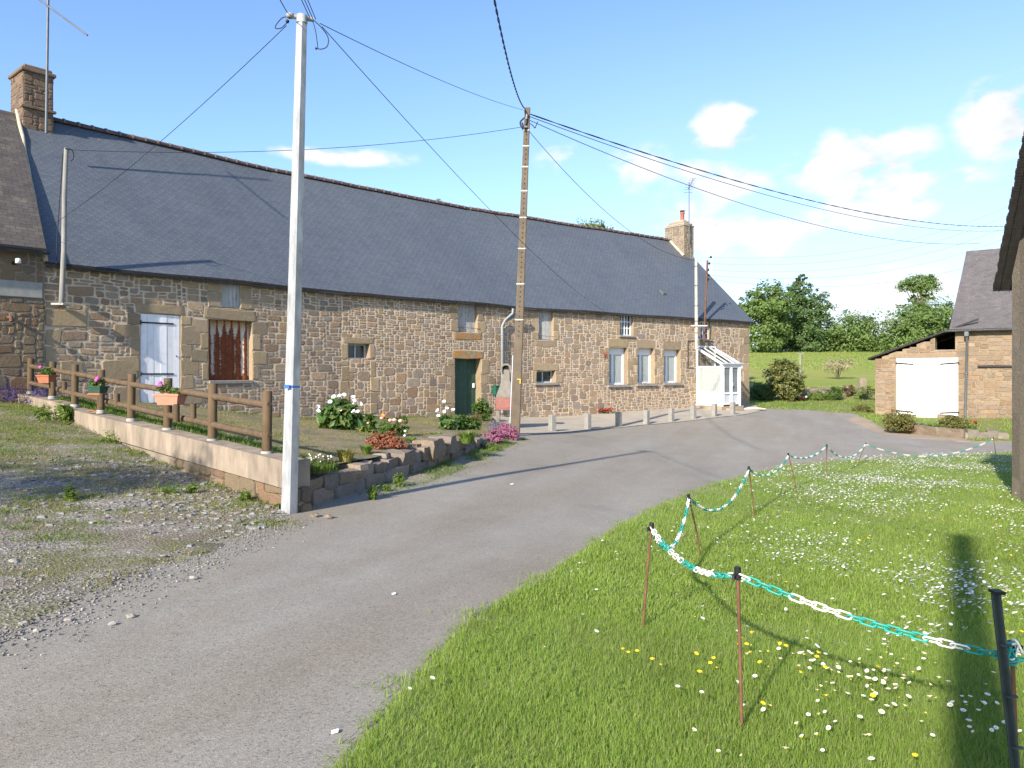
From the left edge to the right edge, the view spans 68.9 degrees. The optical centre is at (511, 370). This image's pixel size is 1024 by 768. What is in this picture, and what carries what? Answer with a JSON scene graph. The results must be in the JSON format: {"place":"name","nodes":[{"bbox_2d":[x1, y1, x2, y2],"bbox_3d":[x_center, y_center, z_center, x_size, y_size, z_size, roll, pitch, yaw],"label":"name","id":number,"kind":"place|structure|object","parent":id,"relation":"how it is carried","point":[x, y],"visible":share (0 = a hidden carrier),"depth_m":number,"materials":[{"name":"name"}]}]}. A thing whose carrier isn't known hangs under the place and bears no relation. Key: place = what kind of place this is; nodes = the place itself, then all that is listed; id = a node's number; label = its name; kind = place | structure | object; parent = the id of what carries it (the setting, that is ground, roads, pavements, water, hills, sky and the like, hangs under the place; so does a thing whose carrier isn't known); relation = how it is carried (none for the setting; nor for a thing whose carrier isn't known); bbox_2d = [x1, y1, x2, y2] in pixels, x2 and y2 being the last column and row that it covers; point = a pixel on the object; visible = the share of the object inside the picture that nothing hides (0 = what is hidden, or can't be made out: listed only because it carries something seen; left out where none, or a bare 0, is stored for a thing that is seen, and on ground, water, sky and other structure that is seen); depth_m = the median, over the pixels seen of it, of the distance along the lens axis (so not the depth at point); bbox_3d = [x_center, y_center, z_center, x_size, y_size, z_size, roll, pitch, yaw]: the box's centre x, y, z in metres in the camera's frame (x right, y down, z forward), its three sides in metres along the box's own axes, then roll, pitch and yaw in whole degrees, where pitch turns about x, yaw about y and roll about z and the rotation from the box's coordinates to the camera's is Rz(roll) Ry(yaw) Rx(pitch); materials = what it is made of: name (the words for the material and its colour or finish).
{"place":"outdoors","nodes":[
{"label":"outdoors","id":0,"kind":"place"},
{"bbox_2d":[0,401,284,640],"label":"gravel lot","id":1,"kind":"structure","parent":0,"point":[138,545],"depth_m":7.41,"materials":[{"name":"grey gravel"}]},
{"bbox_2d":[0,381,63,404],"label":"lavender bush","id":2,"kind":"object","parent":1,"relation":"on","point":[10,398],"visible":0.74,"depth_m":15.22,"materials":[{"name":"purple plant"}]},
{"bbox_2d":[28,404,56,420],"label":"weed","id":3,"kind":"object","parent":1,"relation":"on","point":[47,413],"visible":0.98,"depth_m":13.30,"materials":[{"name":"green plant"}]},
{"bbox_2d":[52,401,73,423],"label":"weed","id":4,"kind":"object","parent":1,"relation":"on","point":[65,412],"visible":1,"depth_m":13.27,"materials":[{"name":"green plant"}]},
{"bbox_2d":[60,483,78,501],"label":"weed","id":5,"kind":"object","parent":1,"relation":"on","point":[69,494],"visible":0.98,"depth_m":8.39,"materials":[{"name":"green plant"}]},
{"bbox_2d":[0,442,287,556],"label":"slate rubble","id":6,"kind":"object","parent":1,"relation":"on","point":[192,514],"visible":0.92,"depth_m":8.61,"materials":[{"name":"grey stone"}]},
{"bbox_2d":[0,399,299,545],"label":"green grass","id":7,"kind":"structure","parent":1,"relation":"on","point":[41,452],"depth_m":10.29,"materials":[{"name":"green plant"}]},
{"bbox_2d":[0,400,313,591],"bbox_3d":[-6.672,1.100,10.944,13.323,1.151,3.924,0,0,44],"label":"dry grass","id":8,"kind":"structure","parent":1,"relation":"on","point":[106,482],"depth_m":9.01,"materials":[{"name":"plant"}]},
{"bbox_2d":[150,480,183,493],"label":"weed","id":9,"kind":"object","parent":1,"relation":"on","point":[173,487],"visible":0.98,"depth_m":9.12,"materials":[{"name":"green plant"}]},
{"bbox_2d":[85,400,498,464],"bbox_3d":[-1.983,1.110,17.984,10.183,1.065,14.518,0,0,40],"label":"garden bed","id":10,"kind":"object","parent":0,"point":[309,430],"visible":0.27,"depth_m":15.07,"materials":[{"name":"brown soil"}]},
{"bbox_2d":[45,395,339,472],"bbox_3d":[-5.883,0.867,12.430,9.849,0.836,1.189,0,0,43],"label":"weed strip","id":11,"kind":"object","parent":10,"relation":"on","point":[321,467],"visible":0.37,"depth_m":11.36,"materials":[{"name":"green plant"}]},
{"bbox_2d":[305,453,337,472],"bbox_3d":[-2.471,1.184,9.593,0.440,0.254,0.267,0,0,0],"label":"cushion plant","id":12,"kind":"object","parent":10,"relation":"on","point":[324,459],"visible":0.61,"depth_m":9.56,"materials":[{"name":"grey plant"}]},
{"bbox_2d":[186,404,458,419],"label":"wall foot weeds","id":13,"kind":"object","parent":10,"relation":"on","point":[378,417],"depth_m":21.04,"materials":[{"name":"green plant"}]},
{"bbox_2d":[315,393,364,429],"bbox_3d":[-3.700,0.940,16.232,1.083,0.935,0.993,0,0,0],"label":"calla lily","id":14,"kind":"object","parent":10,"relation":"on","point":[342,414],"visible":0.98,"depth_m":15.95,"materials":[{"name":"green plant"}]},
{"bbox_2d":[333,447,356,462],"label":"variegated tuft","id":15,"kind":"object","parent":10,"relation":"on","point":[345,455],"visible":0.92,"depth_m":10.37,"materials":[{"name":"yellow plant"}]},
{"bbox_2d":[355,413,381,432],"bbox_3d":[-2.971,1.149,15.367,0.522,0.569,0.457,0,0,-26],"label":"hosta clump","id":16,"kind":"object","parent":10,"relation":"on","point":[364,426],"visible":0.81,"depth_m":15.35,"materials":[{"name":"green plant"}]},
{"bbox_2d":[365,430,408,449],"bbox_3d":[-2.020,1.142,12.050,0.717,0.392,0.439,0,0,0],"label":"heather shrub","id":17,"kind":"object","parent":10,"relation":"on","point":[389,439],"visible":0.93,"depth_m":11.96,"materials":[{"name":"red plant"}]},
{"bbox_2d":[367,413,409,436],"bbox_3d":[-2.452,1.092,14.873,0.815,0.514,0.480,0,0,0],"label":"rose bush","id":18,"kind":"object","parent":10,"relation":"on","point":[387,427],"visible":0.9,"depth_m":14.80,"materials":[{"name":"green plant"}]},
{"bbox_2d":[436,400,459,429],"bbox_3d":[-1.556,1.111,18.241,0.588,0.798,0.584,0,0,0],"label":"calla lily","id":19,"kind":"object","parent":10,"relation":"on","point":[446,422],"visible":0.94,"depth_m":18.12,"materials":[{"name":"green plant"}]},
{"bbox_2d":[452,415,482,429],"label":"green shrub","id":20,"kind":"object","parent":10,"relation":"on","point":[465,422],"visible":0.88,"depth_m":18.72,"materials":[{"name":"green plant"}]},
{"bbox_2d":[471,398,493,420],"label":"green shrub","id":21,"kind":"object","parent":10,"relation":"on","point":[481,407],"visible":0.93,"depth_m":23.60,"materials":[{"name":"green plant"}]},
{"bbox_2d":[79,398,507,469],"bbox_3d":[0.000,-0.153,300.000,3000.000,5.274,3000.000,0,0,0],"label":"ground","id":22,"kind":"structure","parent":0,"point":[363,459],"depth_m":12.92,"materials":[{"name":"green plant"}]},
{"bbox_2d":[0,110,49,403],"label":"stone cottage","id":23,"kind":"structure","parent":22,"relation":"on","point":[22,301],"depth_m":15.87,"materials":[{"name":"stone"}]},
{"bbox_2d":[18,394,311,511],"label":"retaining wall","id":24,"kind":"structure","parent":22,"relation":"on","point":[235,466],"depth_m":10.09,"materials":[{"name":"beige concrete"}]},
{"bbox_2d":[26,358,272,453],"bbox_3d":[-6.554,0.401,12.350,9.470,1.312,0.245,0,0,42],"label":"log fence","id":25,"kind":"object","parent":24,"relation":"on","point":[213,397],"visible":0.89,"depth_m":11.11,"materials":[{"name":"wood"}]},
{"bbox_2d":[35,365,57,382],"bbox_3d":[-8.960,0.066,14.390,0.351,0.340,0.278,0,0,20],"label":"flower box","id":26,"kind":"object","parent":25,"relation":"attached to","point":[46,377],"visible":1,"depth_m":14.33,"materials":[{"name":"ceramic"}]},
{"bbox_2d":[86,376,109,394],"bbox_3d":[-7.003,0.247,12.652,0.318,0.335,0.266,0,0,20],"label":"flower box","id":27,"kind":"object","parent":25,"relation":"attached to","point":[93,388],"visible":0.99,"depth_m":12.57,"materials":[{"name":"green plastic"}]},
{"bbox_2d":[152,381,187,404],"bbox_3d":[-4.937,0.318,10.756,0.485,0.350,0.317,0,0,20],"label":"flower box","id":28,"kind":"object","parent":25,"relation":"attached to","point":[172,397],"visible":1,"depth_m":10.71,"materials":[{"name":"ceramic"}]},
{"bbox_2d":[275,12,328,514],"bbox_3d":[-2.441,-1.141,8.646,0.630,5.980,0.205,0,0,0],"label":"steel pole","id":29,"kind":"object","parent":22,"relation":"on","point":[289,499],"visible":0.99,"depth_m":8.60,"materials":[{"name":"white metal"}]},
{"bbox_2d":[43,25,286,230],"bbox_3d":[-6.257,-3.479,12.212,10.184,1.049,0.008,0,0,44],"label":"overhead wire","id":30,"kind":"object","parent":29,"relation":"attached to","point":[180,124],"visible":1,"depth_m":10.66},
{"bbox_2d":[322,27,606,312],"bbox_3d":[0.804,-3.129,19.143,0.009,1.727,21.823,0,0,16],"label":"overhead wire","id":31,"kind":"object","parent":29,"relation":"attached to","point":[438,155],"visible":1,"depth_m":11.84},
{"bbox_2d":[8,63,754,420],"bbox_3d":[-2.687,-3.015,29.088,31.138,10.530,10.974,0,0,-40],"label":"stone farmhouse","id":32,"kind":"object","parent":22,"relation":"on","point":[176,263],"visible":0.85,"depth_m":23.26,"materials":[{"name":"stone"}]},
{"bbox_2d":[51,148,73,305],"bbox_3d":[-9.851,-3.123,16.175,0.699,3.415,0.334,0,0,0],"label":"service mast","id":33,"kind":"object","parent":32,"relation":"attached to","point":[63,235],"visible":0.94,"depth_m":16.10,"materials":[{"name":"silver metal"}]},
{"bbox_2d":[39,0,87,133],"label":"television antenna","id":34,"kind":"object","parent":32,"relation":"attached to","point":[47,64],"visible":1,"depth_m":18.53,"materials":[{"name":"metal"}]},
{"bbox_2d":[140,313,178,403],"bbox_3d":[-8.490,-0.258,18.019,0.079,2.205,0.969,0,0,40],"label":"door","id":35,"kind":"structure","parent":32,"relation":"in","point":[159,333],"depth_m":17.97,"materials":[{"name":"white wood"}]},
{"bbox_2d":[348,344,365,358],"bbox_3d":[-4.786,-0.580,22.697,0.579,0.461,0.562,0,0,0],"label":"window","id":36,"kind":"structure","parent":32,"relation":"in","point":[355,351],"depth_m":22.75,"materials":[{"name":"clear glass"}]},
{"bbox_2d":[455,359,475,415],"bbox_3d":[-1.690,0.574,25.708,1.150,1.974,0.090,0,0,-44],"label":"door","id":37,"kind":"structure","parent":32,"relation":"in","point":[465,369],"depth_m":25.79,"materials":[{"name":"green wood"}]},
{"bbox_2d":[534,371,558,384],"bbox_3d":[1.151,0.274,28.304,1.172,0.547,0.760,0,0,-31],"label":"window","id":38,"kind":"structure","parent":32,"relation":"in","point":[543,377],"depth_m":28.28,"materials":[{"name":"white glass"}]},
{"bbox_2d":[607,347,629,387],"bbox_3d":[4.198,-0.133,30.601,1.258,1.626,0.810,0,0,-31],"label":"window","id":39,"kind":"structure","parent":32,"relation":"in","point":[616,355],"depth_m":30.64,"materials":[{"name":"white plastic"}]},
{"bbox_2d":[619,314,635,337],"bbox_3d":[4.630,-1.848,30.827,0.970,0.962,0.593,0,0,-30],"label":"window","id":40,"kind":"structure","parent":32,"relation":"in","point":[625,321],"depth_m":30.83,"materials":[{"name":"white plastic"}]},
{"bbox_2d":[636,348,656,385],"bbox_3d":[5.500,-0.144,31.583,1.227,1.598,0.788,0,0,-32],"label":"window","id":41,"kind":"structure","parent":32,"relation":"in","point":[644,355],"depth_m":31.64,"materials":[{"name":"white plastic"}]},
{"bbox_2d":[663,350,682,385],"bbox_3d":[6.813,-0.139,32.571,1.259,1.554,0.810,0,0,-31],"label":"window","id":42,"kind":"structure","parent":32,"relation":"in","point":[669,355],"depth_m":32.61,"materials":[{"name":"white plastic"}]},
{"bbox_2d":[691,259,706,348],"bbox_3d":[8.193,-2.912,32.727,0.711,3.954,0.197,0,0,0],"label":"service mast","id":43,"kind":"object","parent":32,"relation":"attached to","point":[696,325],"visible":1,"depth_m":32.69,"materials":[{"name":"metal"}]},
{"bbox_2d":[703,256,711,340],"bbox_3d":[8.682,-3.202,33.158,0.382,3.799,0.135,0,0,0],"label":"insulator mast","id":44,"kind":"object","parent":32,"relation":"on","point":[707,274],"visible":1,"depth_m":33.15,"materials":[{"name":"metal"}]},
{"bbox_2d":[868,248,1011,417],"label":"stone barn","id":45,"kind":"structure","parent":22,"relation":"on","point":[961,366],"depth_m":34.24,"materials":[{"name":"brown stone"}]},
{"bbox_2d":[896,358,925,416],"bbox_3d":[18.757,0.830,35.111,1.300,2.829,0.076,0,0,40],"label":"door leaf","id":46,"kind":"structure","parent":45,"relation":"in","point":[916,367],"depth_m":35.06,"materials":[{"name":"white wood"}]},
{"bbox_2d":[927,358,958,417],"bbox_3d":[19.772,0.842,34.260,1.310,2.852,0.076,0,0,40],"label":"door leaf","id":47,"kind":"structure","parent":45,"relation":"in","point":[942,373],"depth_m":34.27,"materials":[{"name":"white wood"}]},
{"bbox_2d":[993,133,1023,501],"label":"roadside shed","id":48,"kind":"structure","parent":22,"relation":"on","point":[1009,275],"depth_m":11.25,"materials":[{"name":"stone"}]},
{"bbox_2d":[401,438,533,486],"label":"verge dry grass","id":49,"kind":"structure","parent":0,"point":[461,468],"depth_m":12.75,"materials":[{"name":"green plant"}]},
{"bbox_2d":[0,408,1011,767],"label":"road","id":50,"kind":"structure","parent":0,"point":[292,638],"depth_m":5.37,"materials":[{"name":"grey asphalt"}]},
{"bbox_2d":[0,516,329,669],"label":"edge gravel","id":51,"kind":"structure","parent":50,"relation":"on","point":[85,613],"depth_m":5.63,"materials":[{"name":"grey gravel"}]},
{"bbox_2d":[365,484,379,499],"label":"weed","id":52,"kind":"object","parent":50,"relation":"on","point":[372,494],"visible":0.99,"depth_m":9.76,"materials":[{"name":"green plant"}]},
{"bbox_2d":[392,472,406,486],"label":"weed","id":53,"kind":"object","parent":50,"relation":"on","point":[398,480],"visible":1,"depth_m":10.77,"materials":[{"name":"green plant"}]},
{"bbox_2d":[309,432,504,505],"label":"dry stone wall","id":54,"kind":"structure","parent":50,"relation":"on","point":[419,454],"depth_m":11.29,"materials":[{"name":"grey stone"}]},
{"bbox_2d":[455,429,478,443],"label":"grass clump","id":55,"kind":"object","parent":54,"relation":"on","point":[467,438],"visible":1,"depth_m":14.20,"materials":[{"name":"green plant"}]},
{"bbox_2d":[359,437,524,497],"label":"verge grass","id":56,"kind":"structure","parent":50,"relation":"on","point":[474,453],"depth_m":12.91,"materials":[{"name":"green plant"}]},
{"bbox_2d":[482,427,503,443],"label":"heather shrub","id":57,"kind":"object","parent":50,"relation":"on","point":[499,434],"visible":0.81,"depth_m":16.88,"materials":[{"name":"pink plant"}]},
{"bbox_2d":[496,421,519,439],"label":"heather shrub","id":58,"kind":"object","parent":50,"relation":"on","point":[510,431],"visible":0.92,"depth_m":17.98,"materials":[{"name":"pink plant"}]},
{"bbox_2d":[0,0,1023,346],"label":"sky","id":59,"kind":"structure","parent":0,"point":[910,110],"materials":[{"name":"blue"}]},
{"bbox_2d":[492,404,759,435],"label":"paving","id":60,"kind":"structure","parent":0,"point":[533,425],"depth_m":27.15,"materials":[{"name":"beige concrete"}]},
{"bbox_2d":[495,363,511,425],"bbox_3d":[-0.183,0.739,22.300,0.649,1.914,0.580,0,0,0],"label":"barbecue","id":61,"kind":"object","parent":60,"relation":"on","point":[503,398],"visible":0.73,"depth_m":22.06,"materials":[{"name":"concrete"}]},
{"bbox_2d":[509,107,537,432],"bbox_3d":[0.299,-2.429,19.387,0.754,8.783,0.260,0,0,0],"label":"concrete pole","id":62,"kind":"object","parent":60,"relation":"on","point":[515,408],"visible":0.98,"depth_m":19.32,"materials":[{"name":"beige concrete"}]},
{"bbox_2d":[68,127,519,152],"bbox_3d":[-4.705,-5.567,17.810,10.441,1.549,0.012,0,0,-18],"label":"overhead wire","id":63,"kind":"object","parent":62,"relation":"attached to","point":[285,150],"visible":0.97,"depth_m":17.55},
{"bbox_2d":[320,23,521,109],"bbox_3d":[-0.946,-5.394,14.031,0.009,2.750,11.055,0,0,13],"label":"overhead wire","id":64,"kind":"object","parent":62,"relation":"attached to","point":[405,64],"visible":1,"depth_m":11.02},
{"bbox_2d":[494,0,524,108],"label":"twisted cable","id":65,"kind":"object","parent":62,"relation":"attached to","point":[495,5],"visible":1,"depth_m":12.77,"materials":[{"name":"black rubber"}]},
{"bbox_2d":[530,120,977,243],"bbox_3d":[12.152,-5.998,28.703,29.858,1.025,0.017,0,0,-39],"label":"overhead wire","id":66,"kind":"object","parent":62,"relation":"attached to","point":[717,195],"visible":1,"depth_m":23.97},
{"bbox_2d":[530,114,1002,226],"bbox_3d":[15.432,-7.734,32.703,40.048,2.372,0.033,0,0,-42],"label":"twisted cable","id":67,"kind":"object","parent":62,"relation":"attached to","point":[733,179],"visible":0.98,"depth_m":25.19,"materials":[{"name":"black rubber"}]},
{"bbox_2d":[531,117,1003,230],"bbox_3d":[15.433,-7.519,32.703,40.033,2.264,0.018,0,0,-42],"label":"overhead wire","id":68,"kind":"object","parent":62,"relation":"attached to","point":[717,180],"visible":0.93,"depth_m":24.59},
{"bbox_2d":[548,414,555,430],"bbox_3d":[1.191,1.594,22.077,0.175,0.585,0.175,0,0,-34],"label":"concrete bollard","id":69,"kind":"object","parent":60,"relation":"on","point":[552,422],"visible":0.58,"depth_m":22.01,"materials":[{"name":"grey concrete"}]},
{"bbox_2d":[314,452,1023,767],"bbox_3d":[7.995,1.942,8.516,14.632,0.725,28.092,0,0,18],"label":"lawn","id":70,"kind":"structure","parent":0,"point":[747,627],"depth_m":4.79,"materials":[{"name":"green plant"}]},
{"bbox_2d":[642,522,653,626],"bbox_3d":[0.910,1.438,5.024,0.109,0.830,0.031,0,0,-29],"label":"chain picket","id":71,"kind":"object","parent":70,"relation":"on","point":[651,524],"visible":0.87,"depth_m":5.02,"materials":[{"name":"metal"}]},
{"bbox_2d":[686,494,700,555],"bbox_3d":[1.828,1.609,7.494,0.190,0.748,0.039,0,0,-17],"label":"chain picket","id":72,"kind":"object","parent":70,"relation":"on","point":[688,496],"visible":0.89,"depth_m":7.49,"materials":[{"name":"metal"}]},
{"bbox_2d":[650,439,1023,666],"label":"plastic chain","id":73,"kind":"object","parent":72,"relation":"hanging from","point":[1014,642],"visible":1,"depth_m":3.41,"materials":[{"name":"white plastic"}]},
{"bbox_2d":[426,462,996,767],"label":"clover","id":74,"kind":"object","parent":70,"relation":"on","point":[467,764],"visible":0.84,"depth_m":4.00,"materials":[{"name":"green plant"}]},
{"bbox_2d":[732,566,742,729],"bbox_3d":[1.060,1.370,3.500,0.094,0.902,0.032,0,0,-33],"label":"chain picket","id":75,"kind":"object","parent":70,"relation":"on","point":[736,576],"visible":0.9,"depth_m":3.50,"materials":[{"name":"metal"}]},
{"bbox_2d":[486,451,1023,629],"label":"lawn grass","id":76,"kind":"structure","parent":70,"relation":"on","point":[519,602],"depth_m":7.18,"materials":[{"name":"green plant"}]},
{"bbox_2d":[570,450,1023,647],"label":"daisy carpet","id":77,"kind":"object","parent":70,"relation":"on","point":[921,494],"visible":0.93,"depth_m":10.84,"materials":[{"name":"white plant"}]},
{"bbox_2d":[988,589,1023,767],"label":"steel stake","id":78,"kind":"object","parent":70,"relation":"on","point":[1008,696],"visible":1,"depth_m":2.91,"materials":[{"name":"black metal"}]},
{"bbox_2d":[1007,640,1023,737],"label":"chain picket","id":79,"kind":"object","parent":70,"relation":"on","point":[1013,676],"visible":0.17,"depth_m":3.01,"materials":[{"name":"metal"}]},
{"bbox_2d":[749,350,882,388],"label":"field","id":80,"kind":"structure","parent":0,"point":[820,377],"depth_m":59.00,"materials":[{"name":"green plant"}]},
{"bbox_2d":[576,217,613,228],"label":"distant tree","id":81,"kind":"object","parent":80,"relation":"on","point":[594,224],"visible":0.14,"depth_m":64.97,"materials":[{"name":"green plant"}]},
{"bbox_2d":[738,279,797,352],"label":"oak tree","id":82,"kind":"object","parent":80,"relation":"on","point":[766,311],"visible":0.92,"depth_m":96.39,"materials":[{"name":"green plant"}]},
{"bbox_2d":[771,273,838,351],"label":"tall tree","id":83,"kind":"object","parent":80,"relation":"on","point":[809,331],"visible":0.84,"depth_m":100.97,"materials":[{"name":"green plant"}]},
{"bbox_2d":[820,356,855,378],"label":"blossom tree","id":84,"kind":"object","parent":80,"relation":"on","point":[839,367],"visible":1,"depth_m":49.89,"materials":[{"name":"beige plant"}]},
{"bbox_2d":[821,309,891,351],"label":"round tree","id":85,"kind":"object","parent":80,"relation":"on","point":[856,336],"visible":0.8,"depth_m":101.36,"materials":[{"name":"green plant"}]},
{"bbox_2d":[872,293,954,351],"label":"oak tree","id":86,"kind":"object","parent":80,"relation":"on","point":[922,321],"visible":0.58,"depth_m":94.09,"materials":[{"name":"green plant"}]},
{"bbox_2d":[894,273,943,307],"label":"oak tree","id":87,"kind":"object","parent":80,"relation":"on","point":[929,282],"visible":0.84,"depth_m":99.36,"materials":[{"name":"green plant"}]},
{"bbox_2d":[749,385,886,420],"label":"grass verge","id":88,"kind":"object","parent":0,"point":[850,396],"depth_m":39.05,"materials":[{"name":"green plant"}]},
{"bbox_2d":[749,380,774,400],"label":"garden shrub","id":89,"kind":"object","parent":88,"relation":"on","point":[758,390],"visible":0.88,"depth_m":40.96,"materials":[{"name":"green plant"}]},
{"bbox_2d":[762,358,806,401],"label":"garden shrub","id":90,"kind":"object","parent":88,"relation":"on","point":[791,385],"visible":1,"depth_m":40.14,"materials":[{"name":"green plant"}]},
{"bbox_2d":[749,386,873,396],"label":"rockery wall","id":91,"kind":"structure","parent":88,"relation":"on","point":[811,390],"depth_m":42.31,"materials":[{"name":"stone"}]},
{"bbox_2d":[804,390,831,400],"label":"garden shrub","id":92,"kind":"object","parent":88,"relation":"on","point":[814,396],"visible":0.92,"depth_m":41.09,"materials":[{"name":"green plant"}]},
{"bbox_2d":[825,385,844,400],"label":"garden shrub","id":93,"kind":"object","parent":88,"relation":"on","point":[837,393],"visible":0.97,"depth_m":41.16,"materials":[{"name":"green plant"}]},
{"bbox_2d":[848,417,1008,442],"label":"dirt verge","id":94,"kind":"structure","parent":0,"point":[864,423],"depth_m":26.25,"materials":[{"name":"brown soil"}]},
{"bbox_2d":[884,424,965,438],"bbox_3d":[14.734,2.179,26.694,0.381,0.474,3.319,0,0,-18],"label":"stone planter","id":95,"kind":"object","parent":94,"relation":"on","point":[940,431],"visible":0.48,"depth_m":26.10,"materials":[{"name":"brown stone"}]},
{"bbox_2d":[882,407,918,431],"bbox_3d":[14.090,1.780,27.221,1.271,0.908,1.081,0,0,0],"label":"planter shrub","id":96,"kind":"object","parent":95,"relation":"in","point":[899,418],"visible":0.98,"depth_m":27.04,"materials":[{"name":"green plant"}]},
{"bbox_2d":[937,415,972,429],"bbox_3d":[16.464,1.949,27.798,1.164,0.684,0.895,0,0,0],"label":"planter shrub","id":97,"kind":"object","parent":95,"relation":"in","point":[959,423],"visible":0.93,"depth_m":27.63,"materials":[{"name":"green plant"}]},
{"bbox_2d":[864,413,1011,441],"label":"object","id":98,"kind":"structure","parent":0,"point":[998,424],"depth_m":31.58,"materials":[{"name":"green plant"}]},
{"bbox_2d":[862,412,1011,440],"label":"barn verge grass","id":99,"kind":"structure","parent":98,"relation":"on","point":[991,426],"depth_m":31.25,"materials":[{"name":"green plant"}]},
{"bbox_2d":[965,430,1008,438],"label":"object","id":100,"kind":"object","parent":98,"relation":"on","point":[996,434],"visible":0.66,"depth_m":25.14,"materials":[{"name":"stone"}]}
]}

